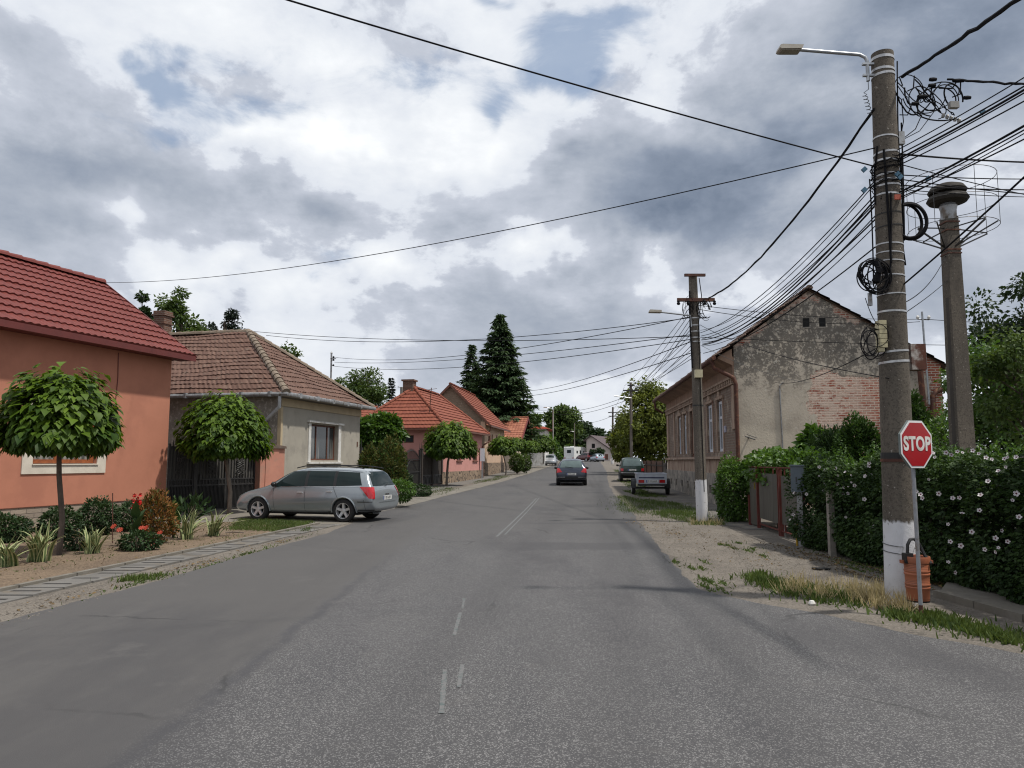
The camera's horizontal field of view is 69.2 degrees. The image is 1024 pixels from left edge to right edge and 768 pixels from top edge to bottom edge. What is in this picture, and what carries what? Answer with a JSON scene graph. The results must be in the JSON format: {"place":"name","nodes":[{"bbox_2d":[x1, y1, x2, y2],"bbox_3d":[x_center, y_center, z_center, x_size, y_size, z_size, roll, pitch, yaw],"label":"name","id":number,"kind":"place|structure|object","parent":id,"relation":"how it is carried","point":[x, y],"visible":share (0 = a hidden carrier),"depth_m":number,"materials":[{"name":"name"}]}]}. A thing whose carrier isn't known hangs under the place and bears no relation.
{"place":"outdoors","nodes":[
{"label":"outdoors","id":0,"kind":"place"},
{"bbox_2d":[155,508,363,525],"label":"driveway","id":1,"kind":"structure","parent":0,"point":[320,518],"depth_m":20.88,"materials":[{"name":"concrete"}]},
{"bbox_2d":[236,465,398,521],"bbox_3d":[-5.381,2.982,20.515,4.283,1.489,1.910,-2,-6,16],"label":"estate car","id":2,"kind":"object","parent":1,"relation":"on","point":[346,493],"visible":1,"depth_m":19.73,"materials":[{"name":"silver metal"}]},
{"bbox_2d":[381,466,549,511],"bbox_3d":[0.221,7.161,58.548,1.571,0.948,72.720,-1,-6,7],"label":"pavement edge","id":3,"kind":"object","parent":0,"point":[415,500],"visible":0.82,"depth_m":36.72,"materials":[{"name":"concrete"}]},
{"bbox_2d":[391,477,416,503],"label":"rose bush","id":4,"kind":"object","parent":3,"relation":"on","point":[405,487],"visible":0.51,"depth_m":25.04,"materials":[{"name":"green plant"}]},
{"bbox_2d":[507,452,524,473],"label":"rose bush","id":5,"kind":"object","parent":3,"relation":"on","point":[514,464],"visible":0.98,"depth_m":59.41,"materials":[{"name":"green plant"}]},
{"bbox_2d":[535,434,557,463],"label":"catalpa tree","id":6,"kind":"object","parent":3,"relation":"on","point":[548,444],"visible":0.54,"depth_m":84.82,"materials":[{"name":"green plant"}]},
{"bbox_2d":[401,466,536,492],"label":"pavement","id":7,"kind":"structure","parent":0,"point":[453,484],"depth_m":44.88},
{"bbox_2d":[0,461,1023,767],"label":"road","id":8,"kind":"structure","parent":0,"point":[596,629],"depth_m":5.78,"materials":[{"name":"asphalt"}]},
{"bbox_2d":[438,498,538,712],"bbox_3d":[0.061,3.357,17.441,0.608,0.090,25.619,0,-6,3],"label":"road marking","id":9,"kind":"object","parent":8,"relation":"on","point":[443,688],"visible":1,"depth_m":5.58,"materials":[{"name":"paint"}]},
{"bbox_2d":[554,459,588,484],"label":"hatchback car","id":10,"kind":"object","parent":8,"relation":"on","point":[571,470],"visible":1,"depth_m":40.78,"materials":[{"name":"metal"}]},
{"bbox_2d":[0,461,1023,653],"bbox_3d":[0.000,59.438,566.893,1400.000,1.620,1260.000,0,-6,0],"label":"ground","id":11,"kind":"structure","parent":0,"point":[774,537],"depth_m":10.88,"materials":[{"name":"gravel"}]},
{"bbox_2d":[0,249,196,526],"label":"house","id":12,"kind":"structure","parent":11,"relation":"on","point":[51,315],"depth_m":20.29,"materials":[{"name":"paint"}]},
{"bbox_2d":[33,426,93,462],"bbox_3d":[-11.556,1.337,19.116,0.070,1.405,1.880,-2,-6,17],"label":"window","id":13,"kind":"structure","parent":12,"relation":"in","point":[83,459],"depth_m":19.10,"materials":[{"name":"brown wood"}]},
{"bbox_2d":[134,290,153,318],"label":"broadleaf tree","id":14,"kind":"object","parent":11,"relation":"on","point":[142,297],"visible":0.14,"depth_m":56.96,"materials":[{"name":"green plant"}]},
{"bbox_2d":[0,522,289,586],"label":"flower bed soil","id":15,"kind":"structure","parent":11,"relation":"on","point":[7,577],"depth_m":12.51,"materials":[{"name":"soil"}]},
{"bbox_2d":[0,510,34,542],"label":"shrub","id":16,"kind":"object","parent":15,"relation":"on","point":[11,531],"visible":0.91,"depth_m":14.52,"materials":[{"name":"green plant"}]},
{"bbox_2d":[0,535,37,566],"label":"iris clump","id":17,"kind":"object","parent":15,"relation":"on","point":[8,557],"visible":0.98,"depth_m":11.18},
{"bbox_2d":[17,520,66,561],"bbox_3d":[-7.468,2.485,11.756,0.697,0.675,0.921,5,-8,-42],"label":"iris clump","id":18,"kind":"object","parent":15,"relation":"on","point":[39,553],"visible":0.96,"depth_m":11.72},
{"bbox_2d":[34,504,85,540],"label":"shrub","id":19,"kind":"object","parent":15,"relation":"on","point":[72,514],"visible":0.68,"depth_m":14.96,"materials":[{"name":"green plant"}]},
{"bbox_2d":[0,362,124,554],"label":"catalpa tree","id":20,"kind":"object","parent":15,"relation":"on","point":[51,420],"visible":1,"depth_m":12.31,"materials":[{"name":"green plant"}]},
{"bbox_2d":[63,529,88,550],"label":"shrub","id":21,"kind":"object","parent":15,"relation":"on","point":[71,545],"visible":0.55,"depth_m":13.20,"materials":[{"name":"green plant"}]},
{"bbox_2d":[73,524,118,553],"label":"iris clump","id":22,"kind":"object","parent":15,"relation":"on","point":[92,544],"visible":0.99,"depth_m":12.77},
{"bbox_2d":[75,495,121,534],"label":"shrub","id":23,"kind":"object","parent":15,"relation":"on","point":[96,522],"visible":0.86,"depth_m":15.89,"materials":[{"name":"green plant"}]},
{"bbox_2d":[118,493,148,539],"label":"canna lily","id":24,"kind":"object","parent":15,"relation":"on","point":[136,514],"visible":0.89,"depth_m":13.89,"materials":[{"name":"green plant"}]},
{"bbox_2d":[117,498,151,531],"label":"shrub","id":25,"kind":"object","parent":15,"relation":"on","point":[126,518],"visible":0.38,"depth_m":16.71,"materials":[{"name":"green plant"}]},
{"bbox_2d":[115,529,165,551],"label":"flowering plant","id":26,"kind":"object","parent":15,"relation":"on","point":[145,541],"visible":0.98,"depth_m":13.20,"materials":[{"name":"green plant"}]},
{"bbox_2d":[131,482,180,542],"bbox_3d":[-6.930,2.569,14.471,0.883,1.303,0.778,3,-7,-27],"label":"thuja shrub","id":27,"kind":"object","parent":15,"relation":"on","point":[161,503],"visible":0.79,"depth_m":14.37,"materials":[{"name":"brown plant"}]},
{"bbox_2d":[177,508,217,539],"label":"iris clump","id":28,"kind":"object","parent":15,"relation":"on","point":[186,530],"visible":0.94,"depth_m":15.09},
{"bbox_2d":[200,509,245,535],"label":"iris clump","id":29,"kind":"object","parent":15,"relation":"on","point":[214,528],"visible":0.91,"depth_m":15.72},
{"bbox_2d":[0,522,340,603],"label":"drain channel","id":30,"kind":"object","parent":11,"relation":"on","point":[19,591],"visible":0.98,"depth_m":11.12,"materials":[{"name":"concrete"}]},
{"bbox_2d":[151,285,209,331],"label":"broadleaf tree","id":31,"kind":"object","parent":11,"relation":"on","point":[176,306],"visible":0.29,"depth_m":58.30,"materials":[{"name":"green plant"}]},
{"bbox_2d":[172,490,215,519],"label":"canna leaves","id":32,"kind":"object","parent":11,"relation":"on","point":[186,508],"visible":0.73,"depth_m":20.00,"materials":[{"name":"green plant"}]},
{"bbox_2d":[166,440,255,511],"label":"iron gate","id":33,"kind":"structure","parent":11,"relation":"on","point":[186,476],"depth_m":23.52,"materials":[{"name":"metal"}]},
{"bbox_2d":[201,308,245,330],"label":"pine tree","id":34,"kind":"object","parent":11,"relation":"on","point":[233,315],"visible":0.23,"depth_m":71.04,"materials":[{"name":"green plant"}]},
{"bbox_2d":[173,389,275,513],"bbox_3d":[-8.730,2.047,22.368,2.934,3.804,3.047,0,-6,0],"label":"catalpa tree","id":35,"kind":"object","parent":11,"relation":"on","point":[231,427],"visible":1,"depth_m":21.80,"materials":[{"name":"green plant"}]},
{"bbox_2d":[152,310,375,495],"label":"house","id":36,"kind":"structure","parent":11,"relation":"on","point":[312,415],"depth_m":28.21,"materials":[{"name":"tile"}]},
{"bbox_2d":[311,425,334,459],"bbox_3d":[-7.550,2.317,29.251,0.070,1.370,2.310,-1,-6,12],"label":"window","id":37,"kind":"structure","parent":36,"relation":"in","point":[322,437],"depth_m":29.41,"materials":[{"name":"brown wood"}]},
{"bbox_2d":[255,444,286,488],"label":"gate pier","id":38,"kind":"structure","parent":11,"relation":"on","point":[269,471],"depth_m":25.22,"materials":[{"name":"paint"}]},
{"bbox_2d":[90,475,508,582],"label":"lawn","id":39,"kind":"structure","parent":11,"relation":"on","point":[267,522],"depth_m":17.86,"materials":[{"name":"green plant"}]},
{"bbox_2d":[344,366,390,407],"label":"broadleaf tree","id":40,"kind":"object","parent":11,"relation":"on","point":[373,394],"visible":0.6,"depth_m":79.34,"materials":[{"name":"green plant"}]},
{"bbox_2d":[357,441,383,470],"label":"thuja shrub","id":41,"kind":"object","parent":11,"relation":"on","point":[366,456],"visible":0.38,"depth_m":28.64,"materials":[{"name":"green plant"}]},
{"bbox_2d":[359,410,409,452],"bbox_3d":[-6.770,2.999,38.499,3.094,3.332,2.032,0,-6,0],"label":"grape vine","id":42,"kind":"object","parent":11,"relation":"on","point":[375,428],"visible":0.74,"depth_m":37.95,"materials":[{"name":"plant"}]},
{"bbox_2d":[371,432,408,488],"bbox_3d":[-4.630,3.017,27.779,1.530,2.531,1.420,0,-6,0],"label":"thuja shrub","id":43,"kind":"object","parent":11,"relation":"on","point":[393,464],"visible":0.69,"depth_m":27.58,"materials":[{"name":"green plant"}]},
{"bbox_2d":[359,441,420,486],"bbox_3d":[-5.751,4.015,35.876,0.100,2.550,7.300,-1,-6,14],"label":"iron fence","id":44,"kind":"object","parent":11,"relation":"on","point":[413,466],"visible":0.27,"depth_m":38.64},
{"bbox_2d":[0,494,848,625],"bbox_3d":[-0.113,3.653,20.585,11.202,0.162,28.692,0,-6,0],"label":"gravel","id":45,"kind":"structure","parent":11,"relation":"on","point":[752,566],"depth_m":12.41,"materials":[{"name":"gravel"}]},
{"bbox_2d":[359,379,490,483],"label":"house","id":46,"kind":"structure","parent":11,"relation":"on","point":[410,404],"depth_m":45.27,"materials":[{"name":"tile"}]},
{"bbox_2d":[420,442,442,485],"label":"timber gate","id":47,"kind":"structure","parent":11,"relation":"on","point":[431,471],"depth_m":40.95,"materials":[{"name":"black wood"}]},
{"bbox_2d":[422,419,478,485],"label":"catalpa tree","id":48,"kind":"object","parent":11,"relation":"on","point":[458,438],"visible":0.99,"depth_m":40.08,"materials":[{"name":"green plant"}]},
{"bbox_2d":[456,344,483,393],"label":"spruce tree","id":49,"kind":"object","parent":11,"relation":"on","point":[472,349],"visible":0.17,"depth_m":86.31,"materials":[{"name":"green plant"}]},
{"bbox_2d":[0,517,945,615],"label":"leaf litter","id":50,"kind":"object","parent":11,"relation":"on","point":[839,560],"visible":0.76,"depth_m":11.78,"materials":[{"name":"plant"}]},
{"bbox_2d":[5,531,944,620],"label":"creeping weeds","id":51,"kind":"object","parent":11,"relation":"on","point":[677,563],"visible":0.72,"depth_m":11.13,"materials":[{"name":"green plant"}]},
{"bbox_2d":[440,382,510,475],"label":"house","id":52,"kind":"structure","parent":11,"relation":"on","point":[472,406],"depth_m":58.43,"materials":[{"name":"brick"}]},
{"bbox_2d":[487,434,518,474],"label":"catalpa tree","id":53,"kind":"object","parent":11,"relation":"on","point":[503,446],"visible":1,"depth_m":56.19,"materials":[{"name":"green plant"}]},
{"bbox_2d":[467,313,546,458],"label":"spruce tree","id":54,"kind":"object","parent":11,"relation":"on","point":[494,388],"visible":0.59,"depth_m":81.33,"materials":[{"name":"green plant"}]},
{"bbox_2d":[486,416,532,469],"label":"house","id":55,"kind":"structure","parent":11,"relation":"on","point":[517,428],"depth_m":76.66,"materials":[{"name":"brown ceramic"}]},
{"bbox_2d":[529,426,551,465],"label":"house","id":56,"kind":"structure","parent":11,"relation":"on","point":[537,460],"depth_m":94.66,"materials":[{"name":"paint"}]},
{"bbox_2d":[541,403,585,460],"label":"broadleaf tree","id":57,"kind":"object","parent":11,"relation":"on","point":[564,427],"visible":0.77,"depth_m":162.46,"materials":[{"name":"green plant"}]},
{"bbox_2d":[564,446,585,458],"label":"motorhome","id":58,"kind":"object","parent":11,"relation":"on","point":[571,452],"visible":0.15,"depth_m":145.58,"materials":[{"name":"white metal"}]},
{"bbox_2d":[578,420,607,436],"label":"broadleaf tree","id":59,"kind":"object","parent":11,"relation":"on","point":[591,429],"visible":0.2,"depth_m":197.28,"materials":[{"name":"green plant"}]},
{"bbox_2d":[583,435,616,460],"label":"house","id":60,"kind":"structure","parent":11,"relation":"on","point":[593,442],"depth_m":146.88,"materials":[{"name":"paint"}]},
{"bbox_2d":[604,414,629,462],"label":"walnut tree","id":61,"kind":"object","parent":11,"relation":"on","point":[618,453],"visible":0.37,"depth_m":65.23,"materials":[{"name":"green plant"}]},
{"bbox_2d":[616,457,644,481],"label":"off roader","id":62,"kind":"object","parent":11,"relation":"on","point":[629,467],"visible":0.78,"depth_m":45.64,"materials":[{"name":"green paint"}]},
{"bbox_2d":[612,375,667,462],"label":"walnut tree","id":63,"kind":"object","parent":11,"relation":"on","point":[649,425],"visible":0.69,"depth_m":59.04,"materials":[{"name":"green plant"}]},
{"bbox_2d":[631,472,670,493],"bbox_3d":[6.190,4.472,33.419,1.680,0.961,3.175,-1,-6,7],"label":"box trailer","id":64,"kind":"object","parent":11,"relation":"on","point":[652,479],"visible":1,"depth_m":31.95,"materials":[{"name":"metal"}]},
{"bbox_2d":[642,460,666,472],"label":"board fence","id":65,"kind":"object","parent":11,"relation":"on","point":[652,466],"visible":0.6,"depth_m":47.96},
{"bbox_2d":[605,469,728,526],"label":"grass","id":66,"kind":"structure","parent":11,"relation":"on","point":[667,511],"depth_m":24.44,"materials":[{"name":"plant"}]},
{"bbox_2d":[648,274,715,521],"bbox_3d":[4.480,0.413,19.548,1.903,6.800,0.499,1,-6,-13],"label":"utility pole","id":67,"kind":"object","parent":11,"relation":"on","point":[693,301],"visible":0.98,"depth_m":19.66,"materials":[{"name":"concrete"}]},
{"bbox_2d":[254,331,689,340],"bbox_3d":[-3.233,-1.765,25.606,19.706,2.179,0.021,-4,-7,35],"label":"overhead cable","id":68,"kind":"object","parent":67,"relation":"attached to","point":[489,340],"visible":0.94,"depth_m":23.68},
{"bbox_2d":[266,318,686,341],"bbox_3d":[-2.798,-1.909,25.623,18.997,1.495,0.021,-4,-7,37],"label":"overhead cable","id":69,"kind":"object","parent":67,"relation":"attached to","point":[504,337],"visible":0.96,"depth_m":23.23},
{"bbox_2d":[711,451,749,521],"bbox_3d":[5.833,2.932,19.839,1.142,2.273,1.632,2,-6,-22],"label":"vine shrub","id":70,"kind":"object","parent":11,"relation":"on","point":[728,509],"visible":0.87,"depth_m":19.44,"materials":[{"name":"green plant"}]},
{"bbox_2d":[748,466,805,537],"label":"sheet gate","id":71,"kind":"structure","parent":11,"relation":"on","point":[768,502],"depth_m":16.58,"materials":[{"name":"metal"}]},
{"bbox_2d":[735,444,831,527],"bbox_3d":[6.420,2.482,17.951,1.423,2.026,7.174,0,-6,0],"label":"vine shrub","id":72,"kind":"object","parent":11,"relation":"on","point":[777,456],"visible":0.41,"depth_m":17.33,"materials":[{"name":"green plant"}]},
{"bbox_2d":[789,465,807,546],"bbox_3d":[5.411,2.333,13.930,0.300,1.625,0.250,-4,-7,35],"label":"meter box","id":73,"kind":"object","parent":11,"relation":"on","point":[796,471],"visible":0.68,"depth_m":13.91,"materials":[{"name":"blue paint"}]},
{"bbox_2d":[652,285,945,510],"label":"house","id":74,"kind":"structure","parent":11,"relation":"on","point":[747,410],"depth_m":23.44,"materials":[{"name":"paint"}]},
{"bbox_2d":[690,516,924,613],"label":"dry grass","id":75,"kind":"structure","parent":11,"relation":"on","point":[878,595],"depth_m":8.67,"materials":[{"name":"plant"}]},
{"bbox_2d":[791,421,829,450],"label":"fig shrub","id":76,"kind":"object","parent":11,"relation":"on","point":[809,430],"visible":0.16,"depth_m":18.61,"materials":[{"name":"green plant"}]},
{"bbox_2d":[806,424,855,458],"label":"oleander shrub","id":77,"kind":"object","parent":11,"relation":"on","point":[825,438],"visible":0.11,"depth_m":17.36,"materials":[{"name":"green plant"}]},
{"bbox_2d":[826,490,836,556],"bbox_3d":[5.355,2.394,12.455,0.100,1.200,0.100,0,-6,0],"label":"fence post","id":78,"kind":"object","parent":11,"relation":"on","point":[832,552],"visible":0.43,"depth_m":12.43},
{"bbox_2d":[831,410,880,462],"bbox_3d":[7.627,1.753,16.388,1.225,2.406,1.255,2,-6,-16],"label":"thuja shrub","id":79,"kind":"object","parent":11,"relation":"on","point":[864,433],"visible":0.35,"depth_m":16.23,"materials":[{"name":"green plant"}]},
{"bbox_2d":[729,567,1023,651],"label":"green weeds","id":80,"kind":"object","parent":11,"relation":"on","point":[936,618],"visible":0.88,"depth_m":7.53,"materials":[{"name":"green plant"}]},
{"bbox_2d":[776,44,985,605],"bbox_3d":[4.425,-0.718,8.707,2.366,6.820,0.393,0,-6,0],"label":"utility pole","id":81,"kind":"object","parent":11,"relation":"on","point":[900,359],"visible":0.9,"depth_m":8.63,"materials":[{"name":"concrete"}]},
{"bbox_2d":[107,147,875,282],"bbox_3d":[-4.661,-3.125,16.948,24.092,2.236,0.015,-5,-8,41],"label":"overhead cable","id":82,"kind":"object","parent":81,"relation":"attached to","point":[546,221],"visible":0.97,"depth_m":11.90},
{"bbox_2d":[286,0,875,166],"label":"overhead cable","id":83,"kind":"object","parent":81,"relation":"attached to","point":[339,15],"visible":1,"depth_m":7.30,"materials":[{"name":"rubber"}]},
{"bbox_2d":[708,108,874,297],"bbox_3d":[4.830,-2.669,14.438,0.047,0.451,11.068,0,-6,5],"label":"overhead cable","id":84,"kind":"object","parent":81,"relation":"attached to","point":[823,180],"visible":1,"depth_m":11.43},
{"bbox_2d":[702,192,881,339],"bbox_3d":[4.719,-1.537,14.292,0.022,0.440,11.108,0,-6,3],"label":"overhead cable","id":85,"kind":"object","parent":81,"relation":"attached to","point":[863,212],"visible":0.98,"depth_m":11.52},
{"bbox_2d":[703,197,881,344],"bbox_3d":[4.730,-1.450,14.282,0.024,0.381,11.110,0,-6,4],"label":"overhead cable","id":86,"kind":"object","parent":81,"relation":"attached to","point":[850,232],"visible":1,"depth_m":11.17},
{"bbox_2d":[856,258,891,294],"bbox_3d":[4.210,-1.256,8.594,0.403,0.436,0.209,0,-6,0],"label":"cable coil","id":87,"kind":"object","parent":81,"relation":"attached to","point":[879,266],"visible":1,"depth_m":8.61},
{"bbox_2d":[860,323,888,359],"bbox_3d":[4.178,-0.491,8.569,0.355,0.417,0.130,0,-6,0],"label":"cable coil","id":88,"kind":"object","parent":81,"relation":"attached to","point":[866,340],"visible":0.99,"depth_m":8.55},
{"bbox_2d":[882,541,932,602],"bbox_3d":[4.356,2.060,8.219,0.333,0.580,0.810,0,-6,4],"label":"litter bin","id":89,"kind":"object","parent":81,"relation":"attached to","point":[910,573],"visible":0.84,"depth_m":7.86,"materials":[{"name":"plastic"}]},
{"bbox_2d":[901,202,928,240],"bbox_3d":[4.742,-1.928,8.781,0.340,0.467,0.134,0,-6,0],"label":"cable coil","id":90,"kind":"object","parent":81,"relation":"attached to","point":[922,230],"visible":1,"depth_m":8.76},
{"bbox_2d":[895,74,970,138],"bbox_3d":[5.076,-3.333,8.992,0.964,0.827,0.145,0,-6,-2],"label":"cable tangle","id":91,"kind":"object","parent":81,"relation":"attached to","point":[955,104],"visible":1,"depth_m":8.98,"materials":[{"name":"black plastic"}]},
{"bbox_2d":[901,0,1020,77],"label":"overhead cable","id":92,"kind":"object","parent":81,"relation":"attached to","point":[984,22],"visible":1,"depth_m":7.39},
{"bbox_2d":[899,125,1023,192],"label":"overhead cable","id":93,"kind":"object","parent":81,"relation":"attached to","point":[979,150],"visible":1,"depth_m":7.42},
{"bbox_2d":[899,89,1023,158],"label":"overhead cable","id":94,"kind":"object","parent":81,"relation":"attached to","point":[977,116],"visible":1,"depth_m":7.60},
{"bbox_2d":[904,176,1023,284],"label":"overhead cable","id":95,"kind":"object","parent":81,"relation":"attached to","point":[976,220],"visible":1,"depth_m":7.27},
{"bbox_2d":[783,427,1023,604],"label":"hibiscus hedge","id":96,"kind":"object","parent":11,"relation":"on","point":[965,541],"visible":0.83,"depth_m":9.46,"materials":[{"name":"green plant"}]},
{"bbox_2d":[898,420,932,612],"bbox_3d":[4.229,1.442,7.734,0.501,2.122,0.084,3,-7,-26],"label":"stop sign","id":97,"kind":"object","parent":11,"relation":"on","point":[915,442],"visible":0.98,"depth_m":7.75,"materials":[{"name":"red metal"}]},
{"bbox_2d":[911,384,938,449],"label":"thuja shrub","id":98,"kind":"object","parent":11,"relation":"on","point":[920,413],"visible":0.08,"depth_m":15.33,"materials":[{"name":"green plant"}]},
{"bbox_2d":[923,403,977,458],"bbox_3d":[8.039,1.494,13.918,1.352,2.300,1.332,0,-6,0],"label":"shrub","id":99,"kind":"object","parent":11,"relation":"on","point":[939,419],"visible":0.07,"depth_m":13.93,"materials":[{"name":"green plant"}]},
{"bbox_2d":[905,164,1000,506],"bbox_3d":[7.931,-0.285,13.099,1.452,6.862,1.452,0,-6,0],"label":"siren post","id":100,"kind":"object","parent":11,"relation":"on","point":[960,413],"visible":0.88,"depth_m":13.11,"materials":[{"name":"concrete"}]},
{"bbox_2d":[930,396,1022,522],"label":"shrub","id":101,"kind":"object","parent":11,"relation":"on","point":[943,409],"visible":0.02,"depth_m":18.61,"materials":[{"name":"green plant"}]},
{"bbox_2d":[933,590,1023,621],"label":"verge kerb","id":102,"kind":"structure","parent":11,"relation":"on","point":[1005,612],"depth_m":8.01,"materials":[{"name":"concrete"}]},
{"bbox_2d":[934,335,1023,452],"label":"fruit tree","id":103,"kind":"object","parent":11,"relation":"on","point":[995,433],"visible":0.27,"depth_m":16.32,"materials":[{"name":"green plant"}]},
{"bbox_2d":[964,272,1023,448],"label":"walnut tree","id":104,"kind":"object","parent":11,"relation":"on","point":[976,331],"visible":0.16,"depth_m":23.36,"materials":[{"name":"green plant"}]},
{"bbox_2d":[969,323,1023,446],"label":"fruit tree","id":105,"kind":"object","parent":11,"relation":"on","point":[997,361],"visible":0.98,"depth_m":14.01,"materials":[{"name":"green plant"}]},
{"bbox_2d":[974,396,1023,456],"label":"shrub","id":106,"kind":"object","parent":11,"relation":"on","point":[1002,446],"visible":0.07,"depth_m":16.84,"materials":[{"name":"green plant"}]},
{"bbox_2d":[0,0,1023,460],"label":"sky","id":107,"kind":"structure","parent":0,"point":[141,141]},
{"bbox_2d":[626,478,774,529],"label":"side path","id":108,"kind":"structure","parent":0,"point":[674,496],"depth_m":26.39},
{"bbox_2d":[941,582,1023,611],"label":"verge slab","id":109,"kind":"structure","parent":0,"point":[995,598],"depth_m":8.45,"materials":[{"name":"concrete"}]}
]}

